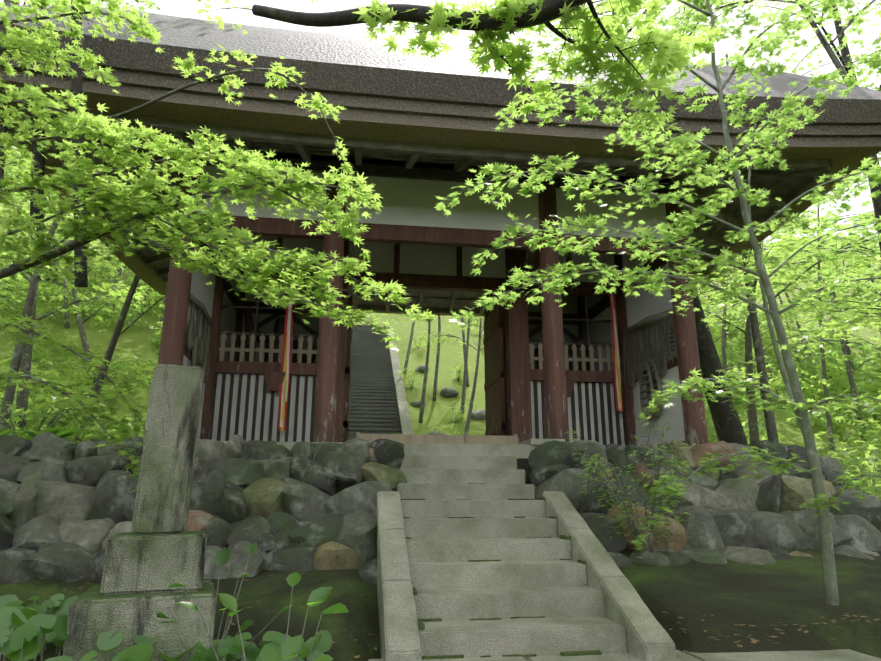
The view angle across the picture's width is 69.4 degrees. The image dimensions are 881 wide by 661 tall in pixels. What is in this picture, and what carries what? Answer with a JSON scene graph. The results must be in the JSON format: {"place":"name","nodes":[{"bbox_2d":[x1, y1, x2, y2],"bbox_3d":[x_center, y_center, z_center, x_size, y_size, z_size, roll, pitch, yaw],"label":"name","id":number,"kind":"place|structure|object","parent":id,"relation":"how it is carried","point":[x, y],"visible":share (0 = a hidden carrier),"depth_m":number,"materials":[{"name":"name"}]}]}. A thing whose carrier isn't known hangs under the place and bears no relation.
{"place":"outdoors","nodes":[
{"label":"outdoors","id":0,"kind":"place"},
{"bbox_2d":[45,122,806,308],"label":"roof beams","id":1,"kind":"structure","parent":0,"point":[786,187],"depth_m":10.48,"materials":[{"name":"brown wood"}]},
{"bbox_2d":[0,174,880,660],"bbox_3d":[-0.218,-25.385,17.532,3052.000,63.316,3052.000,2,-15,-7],"label":"ground","id":2,"kind":"structure","parent":0,"point":[720,600],"depth_m":5.26,"materials":[{"name":"green plant"}]},
{"bbox_2d":[0,426,141,440],"bbox_3d":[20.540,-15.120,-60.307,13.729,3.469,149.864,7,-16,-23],"label":"strap leaf plants","id":3,"kind":"object","parent":2,"relation":"on","point":[61,434],"visible":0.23,"depth_m":7.15,"materials":[{"name":"green plant"}]},
{"bbox_2d":[63,364,215,660],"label":"stone pillar","id":4,"kind":"structure","parent":2,"relation":"on","point":[153,554],"depth_m":3.70,"materials":[{"name":"stone"}]},
{"bbox_2d":[0,593,331,660],"bbox_3d":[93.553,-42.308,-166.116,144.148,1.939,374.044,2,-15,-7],"label":"leafy plants","id":5,"kind":"object","parent":2,"relation":"on","point":[28,620],"visible":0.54,"depth_m":3.44,"materials":[{"name":"green plant"}]},
{"bbox_2d":[156,543,348,660],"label":"plant leaves","id":6,"kind":"object","parent":2,"relation":"on","point":[290,647],"visible":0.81,"depth_m":3.24,"materials":[{"name":"green plant"}]},
{"bbox_2d":[0,379,695,547],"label":"shrub","id":7,"kind":"object","parent":2,"relation":"on","point":[66,420],"visible":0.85,"depth_m":6.01,"materials":[{"name":"green plant"}]},
{"bbox_2d":[0,0,723,491],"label":"maple leaves","id":8,"kind":"object","parent":2,"relation":"on","point":[666,56],"visible":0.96,"depth_m":4.29,"materials":[{"name":"green plant"}]},
{"bbox_2d":[342,325,401,439],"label":"hill stairs","id":9,"kind":"structure","parent":2,"relation":"on","point":[373,407],"depth_m":23.22,"materials":[{"name":"stone"}]},
{"bbox_2d":[386,325,412,433],"bbox_3d":[-2.445,1.424,22.453,3.320,8.500,18.800,2,-15,-7],"label":"hill stair border","id":10,"kind":"object","parent":2,"relation":"on","point":[405,419],"visible":0.12,"depth_m":22.41,"materials":[{"name":"stone"}]},
{"bbox_2d":[143,440,692,457],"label":"gate platform","id":11,"kind":"structure","parent":2,"relation":"on","point":[442,449],"depth_m":7.97,"materials":[{"name":"stone"}]},
{"bbox_2d":[244,309,318,362],"bbox_3d":[-2.885,0.870,11.320,1.381,2.744,0.700,2,-15,-7],"label":"nio statue","id":12,"kind":"object","parent":11,"relation":"on","point":[279,325],"visible":0.12,"depth_m":11.40,"materials":[{"name":"brown wood"}]},
{"bbox_2d":[158,161,708,445],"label":"gate","id":13,"kind":"structure","parent":11,"relation":"on","point":[510,374],"depth_m":9.98,"materials":[{"name":"brown wood"}]},
{"bbox_2d":[278,279,288,429],"bbox_3d":[-2.517,0.350,10.225,0.060,2.490,0.040,2,-15,-7],"label":"ribbon","id":14,"kind":"object","parent":13,"relation":"attached to","point":[284,344],"visible":0.77,"depth_m":10.21,"materials":[{"name":"red fabric"}]},
{"bbox_2d":[281,332,287,429],"bbox_3d":[-2.475,0.353,10.238,0.060,2.490,0.039,2,-15,-7],"label":"ribbon","id":15,"kind":"object","parent":13,"relation":"attached to","point":[284,392],"visible":0.54,"depth_m":10.08,"materials":[{"name":"red fabric"}]},
{"bbox_2d":[280,279,291,426],"bbox_3d":[-2.496,0.328,10.238,0.060,2.440,0.038,2,-15,-7],"label":"ribbon","id":16,"kind":"object","parent":13,"relation":"attached to","point":[281,422],"visible":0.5,"depth_m":10.06,"materials":[{"name":"fabric"}]},
{"bbox_2d":[285,300,291,400],"bbox_3d":[-2.453,0.331,10.251,0.060,2.440,0.040,2,-15,-7],"label":"ribbon","id":17,"kind":"object","parent":13,"relation":"attached to","point":[288,335],"visible":0.56,"depth_m":10.26,"materials":[{"name":"fabric"}]},
{"bbox_2d":[283,281,294,429],"bbox_3d":[-2.432,0.357,10.251,0.059,2.490,0.040,2,-15,-7],"label":"ribbon","id":18,"kind":"object","parent":13,"relation":"attached to","point":[290,352],"visible":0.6,"depth_m":10.24,"materials":[{"name":"red fabric"}]},
{"bbox_2d":[212,374,624,445],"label":"gate slat boards","id":19,"kind":"object","parent":13,"relation":"attached to","point":[267,409],"visible":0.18,"depth_m":10.22,"materials":[{"name":"grey wood"}]},
{"bbox_2d":[218,333,620,443],"bbox_3d":[-0.099,0.858,9.682,6.800,1.930,1.763,2,-15,-7],"label":"pale gate wood","id":20,"kind":"object","parent":13,"relation":"attached to","point":[443,439],"visible":0.67,"depth_m":10.31,"materials":[{"name":"beige wood"}]},
{"bbox_2d":[20,98,832,314],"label":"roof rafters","id":21,"kind":"object","parent":13,"relation":"on","point":[305,146],"visible":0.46,"depth_m":8.49,"materials":[{"name":"brown wood"}]},
{"bbox_2d":[0,5,880,182],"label":"thatch roof","id":22,"kind":"object","parent":21,"relation":"on","point":[275,42],"visible":0.12,"depth_m":7.90,"materials":[{"name":"grey"}]},
{"bbox_2d":[0,24,880,146],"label":"roof eave","id":23,"kind":"object","parent":21,"relation":"on","point":[143,70],"visible":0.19,"depth_m":7.30,"materials":[{"name":"wood"}]},
{"bbox_2d":[172,153,689,199],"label":"eave beam","id":24,"kind":"structure","parent":13,"relation":"attached to","point":[315,166],"depth_m":9.25,"materials":[{"name":"brown wood"}]},
{"bbox_2d":[187,294,676,432],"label":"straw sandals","id":25,"kind":"object","parent":13,"relation":"attached to","point":[639,364],"visible":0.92,"depth_m":9.82,"materials":[{"name":"wicker"}]},
{"bbox_2d":[609,293,618,410],"bbox_3d":[2.986,0.340,10.972,0.060,2.090,0.040,2,-15,-7],"label":"ribbon","id":26,"kind":"object","parent":13,"relation":"hanging from","point":[613,344],"visible":0.98,"depth_m":10.95,"materials":[{"name":"red fabric"}]},
{"bbox_2d":[611,292,620,407],"bbox_3d":[3.007,0.318,10.986,0.060,2.040,0.038,2,-15,-7],"label":"ribbon","id":27,"kind":"object","parent":13,"relation":"hanging from","point":[619,404],"visible":0.58,"depth_m":10.86,"materials":[{"name":"fabric"}]},
{"bbox_2d":[613,304,620,384],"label":"ribbon","id":28,"kind":"object","parent":13,"relation":"hanging from","point":[615,329],"visible":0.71,"depth_m":11.02,"materials":[{"name":"red fabric"}]},
{"bbox_2d":[614,330,621,410],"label":"ribbon","id":29,"kind":"object","parent":13,"relation":"attached to","point":[618,375],"visible":0.54,"depth_m":10.86,"materials":[{"name":"red fabric"}]},
{"bbox_2d":[613,293,622,410],"bbox_3d":[3.071,0.347,10.999,0.059,2.090,0.040,2,-15,-7],"label":"ribbon","id":30,"kind":"object","parent":13,"relation":"attached to","point":[614,302],"visible":0.58,"depth_m":11.10,"materials":[{"name":"fabric"}]},
{"bbox_2d":[519,439,564,444],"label":"gate base stones","id":31,"kind":"object","parent":11,"relation":"on","point":[535,441],"visible":0.02,"depth_m":8.11,"materials":[{"name":"grey stone"}]},
{"bbox_2d":[529,321,588,370],"bbox_3d":[2.169,1.043,11.977,1.381,2.744,0.700,2,-15,-7],"label":"nio statue","id":32,"kind":"object","parent":11,"relation":"on","point":[582,337],"visible":0.04,"depth_m":12.14,"materials":[{"name":"brown wood"}]},
{"bbox_2d":[395,331,472,434],"bbox_3d":[0.860,1.410,19.709,4.139,7.674,19.391,5,-16,-18],"label":"foliage","id":33,"kind":"object","parent":2,"relation":"on","point":[411,375],"visible":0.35,"depth_m":23.51,"materials":[{"name":"green plant"}]},
{"bbox_2d":[0,432,880,583],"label":"boulder wall","id":34,"kind":"structure","parent":2,"relation":"on","point":[66,510],"depth_m":6.22,"materials":[{"name":"grey stone"}]},
{"bbox_2d":[842,457,880,498],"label":"shrub leaves","id":35,"kind":"object","parent":34,"relation":"on","point":[865,471],"visible":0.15,"depth_m":8.35,"materials":[{"name":"green plant"}]},
{"bbox_2d":[0,0,880,516],"bbox_3d":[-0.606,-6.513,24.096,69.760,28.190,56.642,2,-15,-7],"label":"background foliage","id":36,"kind":"object","parent":2,"relation":"on","point":[872,382],"visible":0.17,"depth_m":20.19,"materials":[{"name":"green plant"}]},
{"bbox_2d":[0,0,880,660],"bbox_3d":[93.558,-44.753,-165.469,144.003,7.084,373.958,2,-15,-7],"label":"young tree","id":37,"kind":"object","parent":2,"relation":"on","point":[804,422],"visible":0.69,"depth_m":4.39,"materials":[{"name":"green plant"}]},
{"bbox_2d":[0,0,880,552],"bbox_3d":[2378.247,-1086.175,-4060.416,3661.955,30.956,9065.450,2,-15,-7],"label":"maple tree","id":38,"kind":"object","parent":2,"relation":"on","point":[22,358],"visible":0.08,"depth_m":11.60,"materials":[{"name":"green plant"}]},
{"bbox_2d":[2,567,879,660],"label":"fallen leaves","id":39,"kind":"object","parent":2,"relation":"on","point":[754,641],"visible":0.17,"depth_m":4.21,"materials":[{"name":"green plant"}]},
{"bbox_2d":[410,365,484,434],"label":"hill rocks","id":40,"kind":"object","parent":2,"relation":"on","point":[478,414],"visible":0.4,"depth_m":22.01,"materials":[{"name":"grey stone"}]},
{"bbox_2d":[30,0,880,445],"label":"tree","id":41,"kind":"object","parent":2,"relation":"on","point":[726,420],"visible":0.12,"depth_m":6.51,"materials":[{"name":"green plant"}]},
{"bbox_2d":[517,458,531,470],"bbox_3d":[-4.128,2.729,10.108,16.250,1.030,6.950,2,-15,-7],"label":"stair gap","id":42,"kind":"object","parent":2,"relation":"on","point":[522,463],"depth_m":7.50,"materials":[{"name":"stone"}]},
{"bbox_2d":[376,491,675,660],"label":"stair stringers","id":43,"kind":"object","parent":2,"relation":"on","point":[649,638],"visible":0.77,"depth_m":4.71,"materials":[{"name":"stone"}]},
{"bbox_2d":[525,471,530,483],"bbox_3d":[-3.639,2.773,9.825,17.150,1.100,8.000,2,-15,-7],"label":"stair gap","id":44,"kind":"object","parent":2,"relation":"on","point":[526,474],"depth_m":7.42,"materials":[{"name":"soil"}]},
{"bbox_2d":[369,455,880,660],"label":"front stairs","id":45,"kind":"structure","parent":2,"relation":"on","point":[524,577],"depth_m":5.01,"materials":[{"name":"stone"}]},
{"bbox_2d":[401,483,601,658],"bbox_3d":[0.377,1.879,5.761,1.446,1.342,2.934,2,-15,-7],"label":"moss","id":46,"kind":"object","parent":45,"relation":"on","point":[421,625],"visible":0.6,"depth_m":4.51,"materials":[{"name":"green plant"}]},
{"bbox_2d":[434,0,880,558],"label":"maple leaves","id":47,"kind":"object","parent":2,"relation":"on","point":[790,103],"visible":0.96,"depth_m":4.47,"materials":[{"name":"green plant"}]},
{"bbox_2d":[0,80,880,316],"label":"eave underside","id":48,"kind":"object","parent":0,"point":[852,158],"visible":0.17,"depth_m":7.68,"materials":[{"name":"brown wood"}]},
{"bbox_2d":[0,0,880,257],"bbox_3d":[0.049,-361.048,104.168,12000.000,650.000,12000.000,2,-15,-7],"label":"sky","id":49,"kind":"structure","parent":0,"point":[183,8],"depth_m":859.63,"materials":[{"name":"white"}]}
]}

